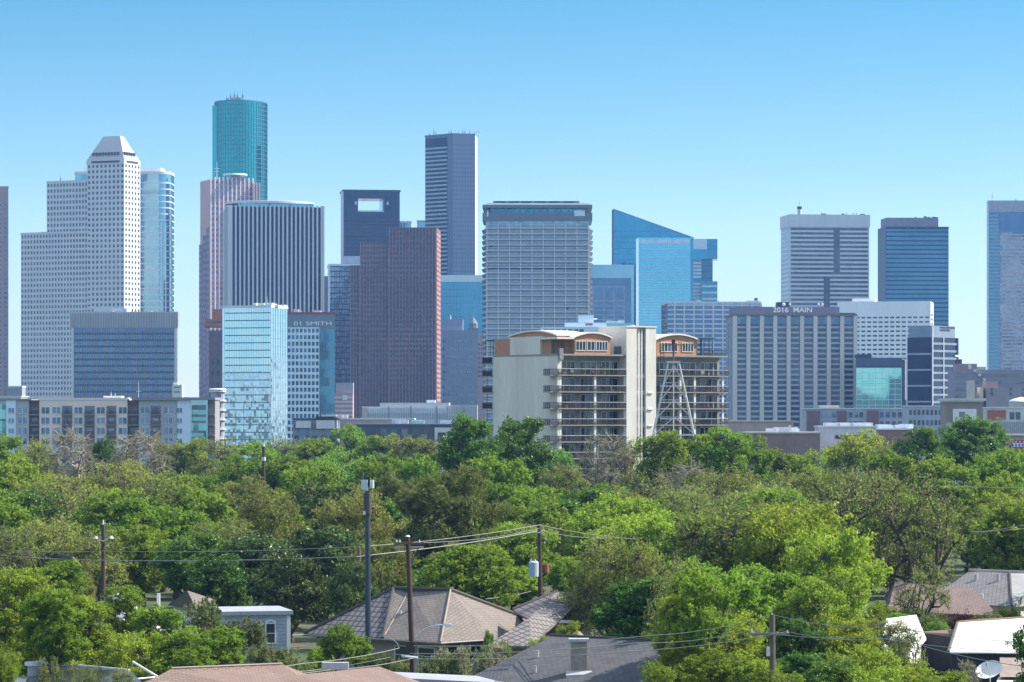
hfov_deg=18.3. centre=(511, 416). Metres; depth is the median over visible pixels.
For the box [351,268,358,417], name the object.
window
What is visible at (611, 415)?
balcony door
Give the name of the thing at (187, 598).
house
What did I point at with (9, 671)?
broadleaf tree
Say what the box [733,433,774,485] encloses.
broadleaf tree
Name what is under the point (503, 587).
broadleaf tree
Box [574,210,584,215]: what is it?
crown window
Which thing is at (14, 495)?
oak tree
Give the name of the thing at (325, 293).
office tower
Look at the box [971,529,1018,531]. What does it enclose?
power line
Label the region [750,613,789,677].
utility pole
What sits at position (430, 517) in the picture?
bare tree
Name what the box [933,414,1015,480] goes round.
oak tree
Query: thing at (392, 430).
window
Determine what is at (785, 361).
apartment tower
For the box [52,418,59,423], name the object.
window
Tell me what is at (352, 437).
broadleaf tree
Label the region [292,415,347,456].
shop building
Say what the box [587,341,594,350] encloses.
penthouse window
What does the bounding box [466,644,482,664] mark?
window
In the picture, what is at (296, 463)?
broadleaf tree
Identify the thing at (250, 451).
broadleaf tree
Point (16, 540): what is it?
bare tree
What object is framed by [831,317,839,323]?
top window
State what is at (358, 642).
broadleaf tree
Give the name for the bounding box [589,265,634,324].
office building
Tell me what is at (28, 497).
oak tree
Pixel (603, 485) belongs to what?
broadleaf tree
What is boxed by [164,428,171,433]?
window
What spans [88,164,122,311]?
window
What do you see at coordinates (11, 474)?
broadleaf tree
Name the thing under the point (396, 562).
budding tree
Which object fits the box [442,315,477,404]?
office building
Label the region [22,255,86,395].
window
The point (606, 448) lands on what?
balcony door
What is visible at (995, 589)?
house
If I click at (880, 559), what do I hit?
budding tree
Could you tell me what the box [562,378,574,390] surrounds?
balcony door
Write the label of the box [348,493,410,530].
oak tree
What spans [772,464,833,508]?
budding tree
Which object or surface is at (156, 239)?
office tower
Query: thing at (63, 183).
window
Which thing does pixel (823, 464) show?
broadleaf tree
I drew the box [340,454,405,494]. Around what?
broadleaf tree
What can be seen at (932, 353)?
office building
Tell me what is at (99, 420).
window
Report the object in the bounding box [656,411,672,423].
balcony door
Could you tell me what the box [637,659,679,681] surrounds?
broadleaf tree
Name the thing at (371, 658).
shrub
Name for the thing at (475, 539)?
power line
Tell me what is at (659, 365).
balcony door
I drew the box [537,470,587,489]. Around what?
broadleaf tree
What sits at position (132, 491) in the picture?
broadleaf tree
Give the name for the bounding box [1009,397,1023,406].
dome roofed building
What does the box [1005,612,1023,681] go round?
oak tree
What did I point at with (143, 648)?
broadleaf tree
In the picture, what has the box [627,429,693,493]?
broadleaf tree
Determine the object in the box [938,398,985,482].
apartment building
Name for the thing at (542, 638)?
broadleaf tree
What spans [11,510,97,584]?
budding tree
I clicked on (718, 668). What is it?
broadleaf tree
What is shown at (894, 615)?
broadleaf tree
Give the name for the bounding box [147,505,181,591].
broadleaf tree
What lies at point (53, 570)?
broadleaf tree
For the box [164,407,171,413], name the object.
window
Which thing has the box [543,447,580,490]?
broadleaf tree
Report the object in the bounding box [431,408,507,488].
oak tree
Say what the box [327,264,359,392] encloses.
office tower
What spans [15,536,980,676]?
ground
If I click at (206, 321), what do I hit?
crown window
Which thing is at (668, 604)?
broadleaf tree
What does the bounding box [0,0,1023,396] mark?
sky
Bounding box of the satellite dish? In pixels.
[976,660,1001,681]
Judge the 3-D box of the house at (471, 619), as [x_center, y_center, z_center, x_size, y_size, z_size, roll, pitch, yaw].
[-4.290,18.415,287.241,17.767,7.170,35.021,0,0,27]
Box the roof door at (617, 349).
[614,346,620,353]
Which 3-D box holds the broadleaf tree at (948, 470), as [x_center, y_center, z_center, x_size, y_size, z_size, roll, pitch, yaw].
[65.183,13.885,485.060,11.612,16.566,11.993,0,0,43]
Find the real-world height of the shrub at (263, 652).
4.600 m
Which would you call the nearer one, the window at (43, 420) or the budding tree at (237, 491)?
the budding tree at (237, 491)
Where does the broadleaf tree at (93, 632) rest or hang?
on the ground
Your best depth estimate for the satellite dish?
242.53 m
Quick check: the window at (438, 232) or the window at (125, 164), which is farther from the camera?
the window at (125, 164)
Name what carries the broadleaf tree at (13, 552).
on the ground
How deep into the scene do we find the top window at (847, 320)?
1502.89 m
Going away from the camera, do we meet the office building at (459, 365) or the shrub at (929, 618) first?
the shrub at (929, 618)
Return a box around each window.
[0,255,6,395]
[18,407,25,413]
[18,418,25,423]
[18,428,25,433]
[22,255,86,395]
[41,407,48,413]
[41,418,48,423]
[41,428,48,433]
[41,438,48,444]
[48,183,86,231]
[52,407,59,413]
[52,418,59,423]
[52,428,59,433]
[74,407,81,413]
[74,418,81,423]
[74,428,81,433]
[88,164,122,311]
[97,407,104,413]
[97,418,104,423]
[97,428,104,433]
[119,407,126,413]
[119,418,126,423]
[119,428,126,433]
[125,164,138,311]
[141,407,148,413]
[141,418,148,423]
[141,428,148,433]
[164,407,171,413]
[164,418,171,423]
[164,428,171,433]
[164,438,171,444]
[201,246,201,395]
[203,237,205,393]
[206,321,221,322]
[207,229,208,396]
[212,234,221,329]
[265,623,275,643]
[288,375,318,454]
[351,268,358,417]
[361,244,387,417]
[369,429,375,435]
[380,429,386,435]
[390,240,434,402]
[391,429,396,435]
[394,645,409,663]
[402,429,407,435]
[412,429,418,435]
[417,646,435,665]
[423,429,429,435]
[438,232,438,402]
[438,432,444,441]
[443,393,476,403]
[444,645,460,658]
[454,198,473,271]
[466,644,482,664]
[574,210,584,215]
[575,341,585,350]
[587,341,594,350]
[596,341,607,350]
[661,342,677,351]
[682,343,693,351]
[737,317,745,323]
[737,333,745,336]
[737,354,745,357]
[737,381,852,425]
[751,317,758,323]
[751,333,758,336]
[764,317,772,323]
[777,317,785,323]
[791,317,798,323]
[804,317,812,323]
[818,317,825,323]
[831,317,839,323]
[844,317,852,323]
[858,344,905,354]
[1010,412,1013,419]
[1016,412,1019,419]
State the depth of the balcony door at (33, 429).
901.81 m
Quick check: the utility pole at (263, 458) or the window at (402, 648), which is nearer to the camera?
the window at (402, 648)
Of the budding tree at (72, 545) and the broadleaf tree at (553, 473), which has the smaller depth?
the budding tree at (72, 545)
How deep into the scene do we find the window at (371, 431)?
799.93 m
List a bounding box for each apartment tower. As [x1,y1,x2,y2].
[692,239,716,301]
[724,302,857,431]
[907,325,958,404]
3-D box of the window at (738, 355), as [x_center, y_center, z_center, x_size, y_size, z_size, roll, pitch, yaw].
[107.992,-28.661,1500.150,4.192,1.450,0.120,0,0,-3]
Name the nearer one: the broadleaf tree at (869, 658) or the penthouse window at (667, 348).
the broadleaf tree at (869, 658)
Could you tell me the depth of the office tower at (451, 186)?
3004.20 m
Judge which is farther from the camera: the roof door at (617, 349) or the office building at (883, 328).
the office building at (883, 328)
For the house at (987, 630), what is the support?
on the ground
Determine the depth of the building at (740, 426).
800.00 m
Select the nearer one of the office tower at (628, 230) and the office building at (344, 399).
the office building at (344, 399)
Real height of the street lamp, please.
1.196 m
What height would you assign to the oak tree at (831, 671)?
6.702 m
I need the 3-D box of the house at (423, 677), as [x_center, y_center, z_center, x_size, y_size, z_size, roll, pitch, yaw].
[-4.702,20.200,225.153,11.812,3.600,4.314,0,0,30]
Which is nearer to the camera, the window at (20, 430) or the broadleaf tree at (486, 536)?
the broadleaf tree at (486, 536)
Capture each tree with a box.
[0,433,32,479]
[0,452,54,495]
[0,485,13,500]
[0,493,43,562]
[0,522,52,599]
[0,527,15,573]
[0,529,39,577]
[0,563,67,664]
[0,613,43,668]
[0,620,50,676]
[0,644,25,681]
[4,489,38,505]
[6,484,75,548]
[10,434,71,483]
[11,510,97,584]
[13,586,93,674]
[15,470,98,512]
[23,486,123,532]
[34,526,133,596]
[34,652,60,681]
[38,558,88,600]
[41,424,101,488]
[46,594,115,657]
[62,629,142,673]
[63,486,121,522]
[70,486,175,585]
[72,568,97,603]
[74,522,132,601]
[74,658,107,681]
[76,456,170,501]
[85,435,122,484]
[93,487,151,524]
[98,425,175,481]
[99,584,146,639]
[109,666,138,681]
[110,521,171,610]
[112,629,176,681]
[114,466,208,511]
[127,602,200,652]
[139,501,223,598]
[143,440,184,478]
[146,531,234,593]
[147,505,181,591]
[149,628,219,671]
[154,471,207,498]
[169,482,236,528]
[171,436,208,482]
[180,552,254,606]
[182,624,247,665]
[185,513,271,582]
[190,489,237,520]
[193,434,247,475]
[194,474,220,492]
[197,462,235,479]
[205,481,281,498]
[205,529,295,605]
[207,452,283,492]
[208,471,281,514]
[217,512,310,540]
[232,489,314,574]
[233,439,277,466]
[245,550,331,642]
[256,450,322,491]
[264,436,298,467]
[276,486,290,501]
[277,461,351,510]
[278,520,373,621]
[279,478,358,534]
[292,437,334,461]
[298,446,374,489]
[305,646,336,672]
[309,487,405,601]
[315,622,355,670]
[321,558,380,614]
[324,422,365,464]
[334,483,387,504]
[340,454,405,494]
[342,514,424,579]
[342,536,418,603]
[344,635,374,668]
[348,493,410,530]
[353,433,404,471]
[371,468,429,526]
[374,433,445,477]
[383,564,429,590]
[387,453,441,494]
[391,461,513,569]
[399,512,458,526]
[403,542,527,605]
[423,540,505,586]
[427,443,447,474]
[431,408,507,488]
[457,452,537,494]
[464,518,517,555]
[473,477,527,512]
[483,629,494,666]
[491,639,512,661]
[492,415,556,488]
[492,521,579,601]
[495,569,516,604]
[496,497,584,571]
[499,564,545,610]
[505,482,571,521]
[514,519,572,599]
[520,497,588,585]
[528,636,545,646]
[532,459,594,500]
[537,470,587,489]
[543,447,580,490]
[543,522,672,635]
[546,557,584,592]
[555,619,580,634]
[556,482,622,555]
[559,490,679,561]
[566,549,671,595]
[572,516,673,562]
[576,428,640,488]
[578,480,626,494]
[587,574,667,637]
[596,483,655,502]
[601,512,692,555]
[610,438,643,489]
[613,466,694,504]
[620,474,668,499]
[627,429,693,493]
[636,496,701,509]
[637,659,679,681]
[639,615,666,639]
[640,548,684,636]
[642,516,749,574]
[646,505,701,538]
[649,599,666,648]
[650,587,694,665]
[650,632,720,681]
[651,480,732,520]
[652,454,724,496]
[656,485,811,614]
[658,554,775,644]
[659,563,736,643]
[662,553,739,674]
[666,566,740,671]
[667,433,726,487]
[675,648,738,681]
[682,458,767,518]
[692,425,752,492]
[712,650,782,681]
[713,610,768,678]
[716,472,814,515]
[722,487,812,524]
[725,499,875,606]
[725,560,810,660]
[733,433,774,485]
[743,496,827,520]
[751,447,801,489]
[751,667,805,681]
[761,468,811,489]
[764,614,843,669]
[771,564,873,642]
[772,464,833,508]
[776,650,824,681]
[777,523,894,626]
[786,448,830,487]
[797,611,884,663]
[800,655,863,681]
[803,463,869,527]
[804,461,917,593]
[819,428,888,483]
[820,444,837,485]
[825,641,902,679]
[827,463,919,535]
[840,663,915,681]
[850,513,948,588]
[855,449,923,493]
[855,492,969,582]
[856,457,966,590]
[861,600,906,630]
[864,614,920,662]
[869,442,898,475]
[876,612,910,622]
[885,563,951,621]
[886,620,928,681]
[888,425,959,482]
[889,658,940,681]
[908,454,980,509]
[915,669,970,681]
[916,498,956,578]
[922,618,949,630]
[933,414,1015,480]
[949,515,970,541]
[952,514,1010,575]
[953,469,1023,537]
[957,658,985,681]
[958,490,1018,528]
[961,505,1008,564]
[962,447,1023,495]
[965,495,1023,570]
[989,447,1023,485]
[989,490,1023,552]
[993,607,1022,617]
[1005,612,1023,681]
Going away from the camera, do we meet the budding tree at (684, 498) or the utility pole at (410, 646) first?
the utility pole at (410, 646)
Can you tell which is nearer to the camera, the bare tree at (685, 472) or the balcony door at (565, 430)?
the bare tree at (685, 472)
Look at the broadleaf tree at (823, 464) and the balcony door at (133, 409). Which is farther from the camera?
the balcony door at (133, 409)
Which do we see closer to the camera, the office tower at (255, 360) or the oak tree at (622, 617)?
the oak tree at (622, 617)
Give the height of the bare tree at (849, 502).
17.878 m
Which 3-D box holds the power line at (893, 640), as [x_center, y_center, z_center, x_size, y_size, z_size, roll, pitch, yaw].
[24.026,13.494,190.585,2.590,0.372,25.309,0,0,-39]
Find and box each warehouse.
[340,418,415,448]
[355,419,485,474]
[742,425,820,470]
[814,423,876,480]
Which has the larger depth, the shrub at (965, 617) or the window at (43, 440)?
the window at (43, 440)
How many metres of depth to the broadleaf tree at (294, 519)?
396.30 m
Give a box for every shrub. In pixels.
[180,594,229,651]
[209,612,270,664]
[239,641,290,664]
[271,647,304,670]
[283,658,318,673]
[357,648,393,669]
[389,657,422,672]
[416,655,447,673]
[430,644,474,675]
[471,642,508,673]
[892,607,920,619]
[918,613,950,630]
[947,613,957,629]
[954,609,972,626]
[970,611,1002,619]
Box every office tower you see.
[0,186,8,395]
[20,136,139,397]
[74,168,174,311]
[199,171,259,396]
[212,91,267,199]
[221,302,287,463]
[224,200,323,311]
[324,276,327,311]
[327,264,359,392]
[340,189,400,263]
[350,227,440,417]
[400,221,411,226]
[417,220,424,226]
[425,130,479,274]
[482,201,592,441]
[612,209,693,325]
[636,238,691,333]
[780,200,869,306]
[878,216,948,325]
[987,191,1023,369]
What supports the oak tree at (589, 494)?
on the ground
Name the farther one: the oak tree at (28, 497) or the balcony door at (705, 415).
the balcony door at (705, 415)
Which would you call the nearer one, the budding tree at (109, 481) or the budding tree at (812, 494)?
the budding tree at (812, 494)
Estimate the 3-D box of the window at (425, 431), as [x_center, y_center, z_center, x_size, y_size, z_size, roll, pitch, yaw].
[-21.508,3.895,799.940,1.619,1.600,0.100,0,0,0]
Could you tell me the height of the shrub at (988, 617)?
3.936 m
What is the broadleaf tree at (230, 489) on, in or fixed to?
on the ground
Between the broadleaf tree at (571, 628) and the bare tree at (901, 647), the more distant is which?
the broadleaf tree at (571, 628)
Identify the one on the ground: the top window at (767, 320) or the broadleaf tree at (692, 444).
the broadleaf tree at (692, 444)
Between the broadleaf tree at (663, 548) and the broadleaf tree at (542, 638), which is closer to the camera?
the broadleaf tree at (542, 638)
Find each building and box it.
[0,380,220,473]
[0,396,28,397]
[8,386,25,395]
[70,308,177,397]
[172,382,183,396]
[205,309,221,396]
[209,388,226,457]
[288,309,334,454]
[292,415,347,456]
[335,383,353,417]
[441,275,485,420]
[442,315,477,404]
[478,333,484,420]
[482,325,727,489]
[540,315,631,331]
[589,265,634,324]
[661,298,761,426]
[724,420,793,455]
[801,405,902,431]
[837,295,933,405]
[854,354,905,407]
[875,424,918,461]
[902,405,939,460]
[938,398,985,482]
[948,369,1023,397]
[953,359,985,369]
[966,380,1023,406]
[983,407,1023,448]
[1003,434,1023,452]
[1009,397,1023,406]
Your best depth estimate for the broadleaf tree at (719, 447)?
517.94 m
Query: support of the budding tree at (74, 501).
on the ground
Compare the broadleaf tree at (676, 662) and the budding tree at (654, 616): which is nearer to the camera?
the broadleaf tree at (676, 662)
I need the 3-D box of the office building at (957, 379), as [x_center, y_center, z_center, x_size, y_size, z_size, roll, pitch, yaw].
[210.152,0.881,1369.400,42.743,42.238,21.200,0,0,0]
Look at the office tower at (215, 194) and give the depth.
2553.68 m
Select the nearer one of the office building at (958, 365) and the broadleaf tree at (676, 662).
the broadleaf tree at (676, 662)
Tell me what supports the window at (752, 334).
in the apartment tower at (785, 361)
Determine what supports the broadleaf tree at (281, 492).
on the ground
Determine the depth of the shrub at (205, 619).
266.90 m
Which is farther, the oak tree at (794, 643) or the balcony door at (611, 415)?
the balcony door at (611, 415)
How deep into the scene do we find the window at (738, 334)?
1499.96 m
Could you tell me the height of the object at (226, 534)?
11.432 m
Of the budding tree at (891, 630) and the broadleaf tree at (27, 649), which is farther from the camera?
the budding tree at (891, 630)
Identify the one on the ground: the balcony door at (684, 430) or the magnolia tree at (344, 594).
the magnolia tree at (344, 594)
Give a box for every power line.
[1,531,536,560]
[7,525,537,551]
[163,648,398,681]
[300,657,389,671]
[306,658,412,672]
[409,630,750,653]
[424,528,538,542]
[441,615,768,646]
[448,631,786,659]
[541,525,641,539]
[753,630,1013,651]
[772,614,1016,641]
[787,631,1019,665]
[948,486,1023,487]
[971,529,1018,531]
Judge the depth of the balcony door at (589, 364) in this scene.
596.35 m
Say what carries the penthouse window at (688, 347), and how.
in the apartment building at (530, 379)
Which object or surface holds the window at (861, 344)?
in the office building at (883, 328)
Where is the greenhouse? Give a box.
[25,661,154,681]
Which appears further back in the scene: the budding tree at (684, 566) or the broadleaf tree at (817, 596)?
the broadleaf tree at (817, 596)
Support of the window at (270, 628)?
in the house at (275, 621)
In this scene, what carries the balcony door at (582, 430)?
in the apartment building at (530, 379)
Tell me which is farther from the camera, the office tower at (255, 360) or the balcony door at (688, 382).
the office tower at (255, 360)
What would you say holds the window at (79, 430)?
in the apartment building at (184, 419)
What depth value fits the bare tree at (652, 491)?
448.54 m
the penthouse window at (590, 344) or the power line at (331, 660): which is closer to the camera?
the power line at (331, 660)
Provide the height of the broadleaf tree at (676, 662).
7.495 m
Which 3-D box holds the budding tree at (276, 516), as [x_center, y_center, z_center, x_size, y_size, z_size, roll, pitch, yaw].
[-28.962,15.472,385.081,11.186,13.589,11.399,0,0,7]
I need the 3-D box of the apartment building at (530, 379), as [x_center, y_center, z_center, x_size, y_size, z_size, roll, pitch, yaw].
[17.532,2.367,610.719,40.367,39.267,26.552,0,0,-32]
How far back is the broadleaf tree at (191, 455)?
638.61 m
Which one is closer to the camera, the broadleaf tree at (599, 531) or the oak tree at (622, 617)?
the oak tree at (622, 617)
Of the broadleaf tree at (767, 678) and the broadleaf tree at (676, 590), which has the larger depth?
the broadleaf tree at (676, 590)
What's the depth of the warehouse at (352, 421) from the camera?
860.00 m
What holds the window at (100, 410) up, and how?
in the apartment building at (184, 419)
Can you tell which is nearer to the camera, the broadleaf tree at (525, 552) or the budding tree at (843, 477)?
the broadleaf tree at (525, 552)
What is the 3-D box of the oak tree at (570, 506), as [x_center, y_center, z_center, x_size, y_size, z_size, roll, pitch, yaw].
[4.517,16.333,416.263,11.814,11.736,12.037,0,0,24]
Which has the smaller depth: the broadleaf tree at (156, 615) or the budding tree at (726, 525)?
the broadleaf tree at (156, 615)
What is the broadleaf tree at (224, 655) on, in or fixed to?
on the ground
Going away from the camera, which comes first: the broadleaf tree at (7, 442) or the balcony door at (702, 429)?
the broadleaf tree at (7, 442)
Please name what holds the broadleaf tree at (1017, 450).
on the ground
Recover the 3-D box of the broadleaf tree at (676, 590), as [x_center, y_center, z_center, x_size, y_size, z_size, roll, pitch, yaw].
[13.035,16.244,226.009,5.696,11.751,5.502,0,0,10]
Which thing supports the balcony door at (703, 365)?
in the apartment building at (530, 379)
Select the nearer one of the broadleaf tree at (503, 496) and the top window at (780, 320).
the broadleaf tree at (503, 496)
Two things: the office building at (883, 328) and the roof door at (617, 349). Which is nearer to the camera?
the roof door at (617, 349)
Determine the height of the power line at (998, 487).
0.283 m
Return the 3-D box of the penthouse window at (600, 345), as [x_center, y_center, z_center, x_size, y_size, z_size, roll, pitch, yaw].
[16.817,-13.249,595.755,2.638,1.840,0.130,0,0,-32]
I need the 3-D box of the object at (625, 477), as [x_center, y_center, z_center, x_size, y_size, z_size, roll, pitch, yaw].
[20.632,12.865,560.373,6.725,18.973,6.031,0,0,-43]
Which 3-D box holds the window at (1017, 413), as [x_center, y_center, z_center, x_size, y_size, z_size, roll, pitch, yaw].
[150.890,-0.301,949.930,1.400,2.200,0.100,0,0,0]
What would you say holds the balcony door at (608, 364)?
in the apartment building at (530, 379)
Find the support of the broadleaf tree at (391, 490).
on the ground
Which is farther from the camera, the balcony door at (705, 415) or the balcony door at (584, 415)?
the balcony door at (705, 415)
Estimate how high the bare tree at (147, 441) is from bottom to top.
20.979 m
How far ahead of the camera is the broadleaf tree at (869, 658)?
220.87 m
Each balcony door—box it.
[32,407,37,413]
[32,418,37,423]
[32,428,37,434]
[130,407,136,413]
[130,418,136,423]
[130,428,136,434]
[562,361,574,374]
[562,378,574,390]
[562,394,574,407]
[562,411,574,424]
[562,427,574,440]
[562,444,574,456]
[579,361,596,374]
[579,378,596,390]
[579,394,596,407]
[579,411,596,423]
[579,427,596,440]
[579,444,596,457]
[579,461,596,473]
[601,361,617,374]
[601,378,617,391]
[601,394,617,406]
[601,411,617,423]
[601,427,617,439]
[601,444,617,456]
[601,460,617,472]
[656,362,672,374]
[656,378,672,391]
[656,395,672,407]
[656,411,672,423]
[656,427,672,436]
[677,362,695,375]
[677,378,692,391]
[677,395,692,406]
[677,411,692,423]
[677,427,692,439]
[700,362,717,375]
[700,379,717,391]
[700,395,717,406]
[700,411,717,423]
[700,427,716,434]
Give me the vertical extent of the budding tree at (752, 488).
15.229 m
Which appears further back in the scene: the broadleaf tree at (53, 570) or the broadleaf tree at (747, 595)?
the broadleaf tree at (53, 570)
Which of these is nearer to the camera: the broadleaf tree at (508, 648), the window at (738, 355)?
the broadleaf tree at (508, 648)
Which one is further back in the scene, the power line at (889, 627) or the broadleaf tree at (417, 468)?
the broadleaf tree at (417, 468)
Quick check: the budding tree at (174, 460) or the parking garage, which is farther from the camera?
the parking garage
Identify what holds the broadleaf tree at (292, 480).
on the ground
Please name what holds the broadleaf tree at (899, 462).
on the ground
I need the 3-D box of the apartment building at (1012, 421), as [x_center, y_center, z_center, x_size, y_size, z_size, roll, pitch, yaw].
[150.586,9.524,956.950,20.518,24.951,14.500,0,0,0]
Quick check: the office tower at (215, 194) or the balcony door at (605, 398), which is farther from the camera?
the office tower at (215, 194)
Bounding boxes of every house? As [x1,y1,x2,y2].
[37,552,97,605]
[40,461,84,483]
[101,593,164,638]
[132,661,304,681]
[168,591,214,643]
[216,606,292,663]
[285,662,418,681]
[303,586,526,673]
[395,672,496,681]
[473,634,675,681]
[488,590,590,656]
[879,615,925,672]
[883,581,994,620]
[948,569,1023,615]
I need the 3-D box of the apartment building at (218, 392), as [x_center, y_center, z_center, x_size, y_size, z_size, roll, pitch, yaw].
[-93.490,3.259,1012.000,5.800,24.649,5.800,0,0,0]
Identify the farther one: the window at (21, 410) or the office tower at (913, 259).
the office tower at (913, 259)
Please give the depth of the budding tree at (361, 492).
456.48 m
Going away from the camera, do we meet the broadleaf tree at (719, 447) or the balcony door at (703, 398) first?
the broadleaf tree at (719, 447)
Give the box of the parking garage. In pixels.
[362,400,477,423]
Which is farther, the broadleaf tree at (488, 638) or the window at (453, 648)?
the window at (453, 648)
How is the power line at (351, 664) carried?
attached to the house at (269, 672)
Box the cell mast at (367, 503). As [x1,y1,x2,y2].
[361,471,373,657]
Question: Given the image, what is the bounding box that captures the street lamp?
[415,623,451,637]
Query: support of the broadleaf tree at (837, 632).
on the ground
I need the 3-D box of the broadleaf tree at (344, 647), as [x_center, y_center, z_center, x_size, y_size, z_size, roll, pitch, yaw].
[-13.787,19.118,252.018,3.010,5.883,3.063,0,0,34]
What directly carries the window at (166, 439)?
in the apartment building at (184, 419)
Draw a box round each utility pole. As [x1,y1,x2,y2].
[94,520,112,605]
[261,443,265,485]
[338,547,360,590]
[394,535,423,672]
[529,525,548,596]
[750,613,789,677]
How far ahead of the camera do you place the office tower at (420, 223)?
3060.00 m
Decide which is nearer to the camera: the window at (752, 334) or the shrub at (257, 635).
the shrub at (257, 635)
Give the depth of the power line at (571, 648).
220.06 m
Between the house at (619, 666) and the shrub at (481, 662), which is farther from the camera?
the shrub at (481, 662)
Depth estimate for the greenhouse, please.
224.84 m
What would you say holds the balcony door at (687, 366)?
in the apartment building at (530, 379)
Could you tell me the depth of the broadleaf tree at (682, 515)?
394.02 m
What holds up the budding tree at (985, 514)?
on the ground
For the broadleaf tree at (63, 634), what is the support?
on the ground
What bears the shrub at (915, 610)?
on the ground
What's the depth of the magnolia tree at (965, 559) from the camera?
374.47 m
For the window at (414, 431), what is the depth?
799.93 m
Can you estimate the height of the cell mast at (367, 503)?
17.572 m
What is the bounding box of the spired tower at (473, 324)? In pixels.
[468,313,478,342]
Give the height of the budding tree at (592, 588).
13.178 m
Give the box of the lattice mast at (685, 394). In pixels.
[648,339,700,461]
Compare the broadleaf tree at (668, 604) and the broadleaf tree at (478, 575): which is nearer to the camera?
the broadleaf tree at (668, 604)
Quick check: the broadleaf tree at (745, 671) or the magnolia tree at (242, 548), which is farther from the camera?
the magnolia tree at (242, 548)
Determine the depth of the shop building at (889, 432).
770.00 m
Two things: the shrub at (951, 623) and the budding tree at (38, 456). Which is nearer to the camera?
the shrub at (951, 623)
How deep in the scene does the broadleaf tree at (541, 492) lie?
429.40 m
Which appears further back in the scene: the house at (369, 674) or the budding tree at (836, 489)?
the budding tree at (836, 489)
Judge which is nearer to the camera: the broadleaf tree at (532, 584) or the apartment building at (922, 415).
the broadleaf tree at (532, 584)
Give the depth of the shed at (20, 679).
230.46 m
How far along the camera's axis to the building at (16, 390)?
1590.00 m
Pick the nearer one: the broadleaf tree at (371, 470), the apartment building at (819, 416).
the broadleaf tree at (371, 470)
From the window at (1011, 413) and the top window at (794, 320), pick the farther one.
the top window at (794, 320)
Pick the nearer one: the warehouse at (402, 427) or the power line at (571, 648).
the power line at (571, 648)
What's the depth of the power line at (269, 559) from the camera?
321.34 m
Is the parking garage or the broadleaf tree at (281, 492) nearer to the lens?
the broadleaf tree at (281, 492)
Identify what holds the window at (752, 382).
in the apartment tower at (785, 361)
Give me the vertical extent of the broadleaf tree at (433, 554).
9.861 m
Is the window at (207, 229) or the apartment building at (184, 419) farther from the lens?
the window at (207, 229)
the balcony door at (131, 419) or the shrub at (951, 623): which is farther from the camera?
the balcony door at (131, 419)
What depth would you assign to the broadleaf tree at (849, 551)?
284.10 m
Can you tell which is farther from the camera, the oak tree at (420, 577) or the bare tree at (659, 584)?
the oak tree at (420, 577)
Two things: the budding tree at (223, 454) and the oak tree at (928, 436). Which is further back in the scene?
the budding tree at (223, 454)
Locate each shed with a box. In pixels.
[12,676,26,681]
[921,629,952,675]
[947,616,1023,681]
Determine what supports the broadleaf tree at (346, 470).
on the ground
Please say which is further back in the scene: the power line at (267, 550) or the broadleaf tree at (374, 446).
the broadleaf tree at (374, 446)
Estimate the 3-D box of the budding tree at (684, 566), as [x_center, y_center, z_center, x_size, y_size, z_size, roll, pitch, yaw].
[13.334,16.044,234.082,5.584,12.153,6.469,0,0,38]
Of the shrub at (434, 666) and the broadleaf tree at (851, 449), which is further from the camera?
the broadleaf tree at (851, 449)
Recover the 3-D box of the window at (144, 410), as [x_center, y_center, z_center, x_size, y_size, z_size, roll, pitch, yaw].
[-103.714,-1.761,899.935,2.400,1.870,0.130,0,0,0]
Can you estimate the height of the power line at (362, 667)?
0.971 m
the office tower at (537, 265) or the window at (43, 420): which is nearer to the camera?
the window at (43, 420)
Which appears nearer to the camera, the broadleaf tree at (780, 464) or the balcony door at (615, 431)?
the broadleaf tree at (780, 464)
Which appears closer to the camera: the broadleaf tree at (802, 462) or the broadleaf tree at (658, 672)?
the broadleaf tree at (658, 672)
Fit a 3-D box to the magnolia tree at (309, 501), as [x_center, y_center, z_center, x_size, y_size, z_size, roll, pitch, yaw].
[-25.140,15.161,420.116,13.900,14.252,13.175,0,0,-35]
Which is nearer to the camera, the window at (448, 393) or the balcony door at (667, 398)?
the balcony door at (667, 398)
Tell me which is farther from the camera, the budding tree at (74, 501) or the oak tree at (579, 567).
the budding tree at (74, 501)
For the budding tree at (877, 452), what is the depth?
619.27 m
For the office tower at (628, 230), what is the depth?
2620.00 m
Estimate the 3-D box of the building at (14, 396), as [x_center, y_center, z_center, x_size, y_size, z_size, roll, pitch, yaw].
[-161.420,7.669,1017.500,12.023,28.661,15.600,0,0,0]
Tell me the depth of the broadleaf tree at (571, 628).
251.73 m
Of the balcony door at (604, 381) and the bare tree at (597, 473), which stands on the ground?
the bare tree at (597, 473)
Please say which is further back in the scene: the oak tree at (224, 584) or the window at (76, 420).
the window at (76, 420)
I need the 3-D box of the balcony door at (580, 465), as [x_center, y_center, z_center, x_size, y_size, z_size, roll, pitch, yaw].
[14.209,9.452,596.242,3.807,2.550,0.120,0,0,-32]
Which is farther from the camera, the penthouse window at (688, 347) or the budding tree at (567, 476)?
the penthouse window at (688, 347)
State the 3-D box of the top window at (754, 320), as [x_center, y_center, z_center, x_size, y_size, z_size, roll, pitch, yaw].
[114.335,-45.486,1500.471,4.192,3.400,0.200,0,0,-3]

